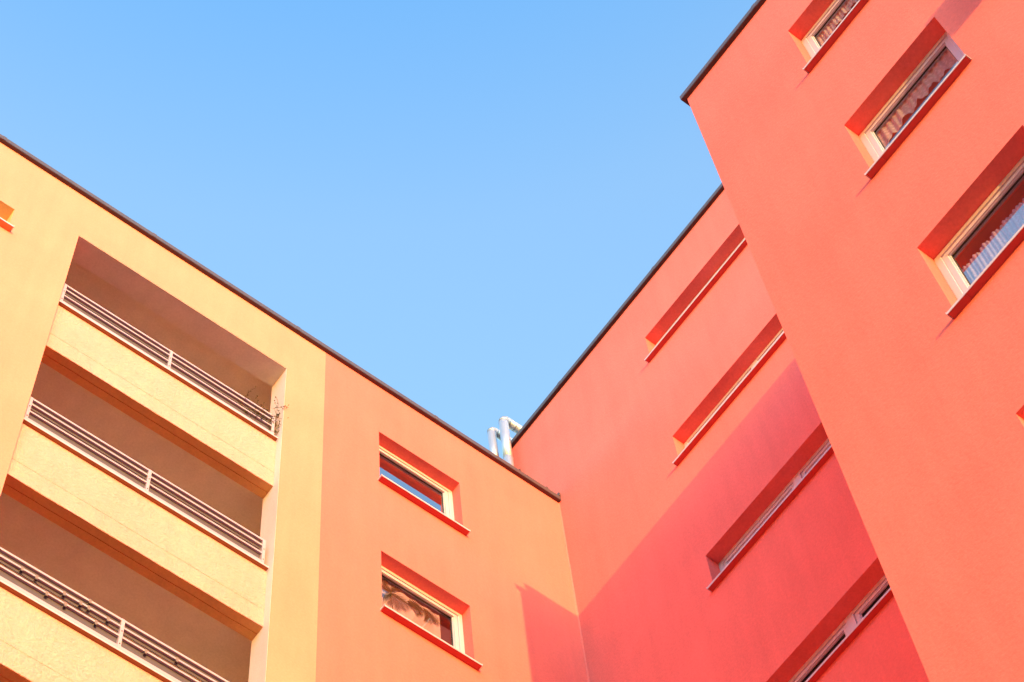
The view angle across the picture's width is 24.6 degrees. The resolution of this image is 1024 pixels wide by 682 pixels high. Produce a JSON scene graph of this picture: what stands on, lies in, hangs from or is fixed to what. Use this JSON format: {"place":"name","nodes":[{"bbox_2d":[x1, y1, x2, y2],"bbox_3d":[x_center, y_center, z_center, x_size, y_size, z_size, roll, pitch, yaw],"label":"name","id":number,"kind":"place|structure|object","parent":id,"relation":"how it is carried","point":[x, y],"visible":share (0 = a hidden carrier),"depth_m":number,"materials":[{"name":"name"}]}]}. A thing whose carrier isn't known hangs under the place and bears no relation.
{"place":"outdoors","nodes":[
{"label":"outdoors","id":0,"kind":"place"},
{"bbox_2d":[0,0,755,458],"label":"sky","id":1,"kind":"structure","parent":0,"point":[454,199],"materials":[{"name":"blue"}]},
{"label":"ground","id":2,"kind":"structure","parent":0,"visible":0},
{"bbox_2d":[0,134,587,681],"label":"apartment building","id":3,"kind":"structure","parent":2,"relation":"on","point":[166,500],"depth_m":23.91,"materials":[{"name":"paint"}]},
{"bbox_2d":[0,217,13,231],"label":"windowsill","id":4,"kind":"structure","parent":3,"relation":"in","point":[4,224],"depth_m":24.48,"materials":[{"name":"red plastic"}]},
{"bbox_2d":[233,386,288,432],"bbox_3d":[-2.796,0.776,25.206,0.800,0.856,0.503,34,-72,-17],"label":"dry plant","id":5,"kind":"object","parent":3,"relation":"on","point":[276,417],"visible":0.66,"depth_m":25.17,"materials":[{"name":"brown plant"}]},
{"bbox_2d":[382,578,441,638],"bbox_3d":[-1.079,2.795,23.777,0.885,1.155,0.010,34,-72,-17],"label":"curtain","id":6,"kind":"object","parent":3,"relation":"hanging from","point":[419,620],"visible":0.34,"depth_m":24.00,"materials":[{"name":"orange fabric"}]},
{"bbox_2d":[378,445,470,535],"bbox_3d":[-1.054,1.631,26.282,1.198,1.257,0.282,34,-72,-17],"label":"window","id":7,"kind":"structure","parent":3,"relation":"in","point":[401,477],"depth_m":26.55,"materials":[{"name":"white plastic"}]},
{"bbox_2d":[380,565,482,670],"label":"window","id":8,"kind":"structure","parent":3,"relation":"in","point":[451,641],"depth_m":24.12,"materials":[{"name":"white plastic"}]},
{"bbox_2d":[487,427,511,455],"bbox_3d":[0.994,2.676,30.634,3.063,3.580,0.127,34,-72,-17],"label":"exhaust duct","id":9,"kind":"object","parent":3,"relation":"attached to","point":[493,434],"visible":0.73,"depth_m":31.45,"materials":[{"name":"silver metal"}]},
{"bbox_2d":[498,416,522,465],"bbox_3d":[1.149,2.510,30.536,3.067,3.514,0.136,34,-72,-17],"label":"exhaust duct","id":10,"kind":"object","parent":3,"relation":"on","point":[506,423],"visible":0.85,"depth_m":31.15,"materials":[{"name":"silver metal"}]},
{"bbox_2d":[511,183,929,681],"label":"apartment building","id":11,"kind":"structure","parent":2,"relation":"on","point":[671,443],"depth_m":25.21,"materials":[{"name":"paint"}]},
{"bbox_2d":[644,237,746,362],"bbox_3d":[2.496,-0.793,28.621,0.301,0.694,2.608,34,-72,-17],"label":"window","id":12,"kind":"structure","parent":11,"relation":"in","point":[743,243],"depth_m":28.41,"materials":[{"name":"white plastic"}]},
{"bbox_2d":[672,328,785,465],"bbox_3d":[2.663,0.330,26.061,0.301,0.694,2.608,34,-72,-17],"label":"window","id":13,"kind":"structure","parent":11,"relation":"in","point":[780,336],"depth_m":25.94,"materials":[{"name":"white plastic"}]},
{"bbox_2d":[706,438,833,591],"bbox_3d":[2.830,1.453,23.502,0.301,0.694,2.608,34,-72,-17],"label":"window","id":14,"kind":"structure","parent":11,"relation":"in","point":[825,451],"depth_m":23.50,"materials":[{"name":"white plastic"}]},
{"bbox_2d":[788,575,893,681],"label":"window","id":15,"kind":"structure","parent":11,"relation":"in","point":[858,619],"depth_m":21.13,"materials":[{"name":"white plastic"}]},
{"bbox_2d":[680,0,1023,681],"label":"apartment building","id":16,"kind":"structure","parent":2,"relation":"on","point":[905,337],"depth_m":17.16,"materials":[{"name":"paint"}]},
{"bbox_2d":[801,0,868,73],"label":"window","id":17,"kind":"structure","parent":16,"relation":"in","point":[813,47],"depth_m":21.74,"materials":[{"name":"white plastic"}]},
{"bbox_2d":[817,0,857,45],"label":"curtain","id":18,"kind":"object","parent":16,"relation":"hanging from","point":[828,30],"visible":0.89,"depth_m":21.93,"materials":[{"name":"pink fabric"}]},
{"bbox_2d":[859,32,971,178],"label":"window","id":19,"kind":"structure","parent":16,"relation":"in","point":[879,154],"depth_m":19.28,"materials":[{"name":"white plastic"}]},
{"bbox_2d":[877,49,957,147],"bbox_3d":[3.319,-1.986,19.237,0.030,0.384,1.034,34,-72,-17],"label":"curtain","id":20,"kind":"object","parent":16,"relation":"hanging from","point":[947,60],"visible":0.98,"depth_m":19.28,"materials":[{"name":"pink fabric"}]},
{"bbox_2d":[934,156,1023,319],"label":"window","id":21,"kind":"structure","parent":16,"relation":"in","point":[950,268],"depth_m":16.83,"materials":[{"name":"white plastic"}]},
{"bbox_2d":[962,198,1023,283],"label":"curtain","id":22,"kind":"object","parent":21,"relation":"in","point":[1000,238],"visible":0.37,"depth_m":16.58,"materials":[{"name":"white fabric"}]}
]}

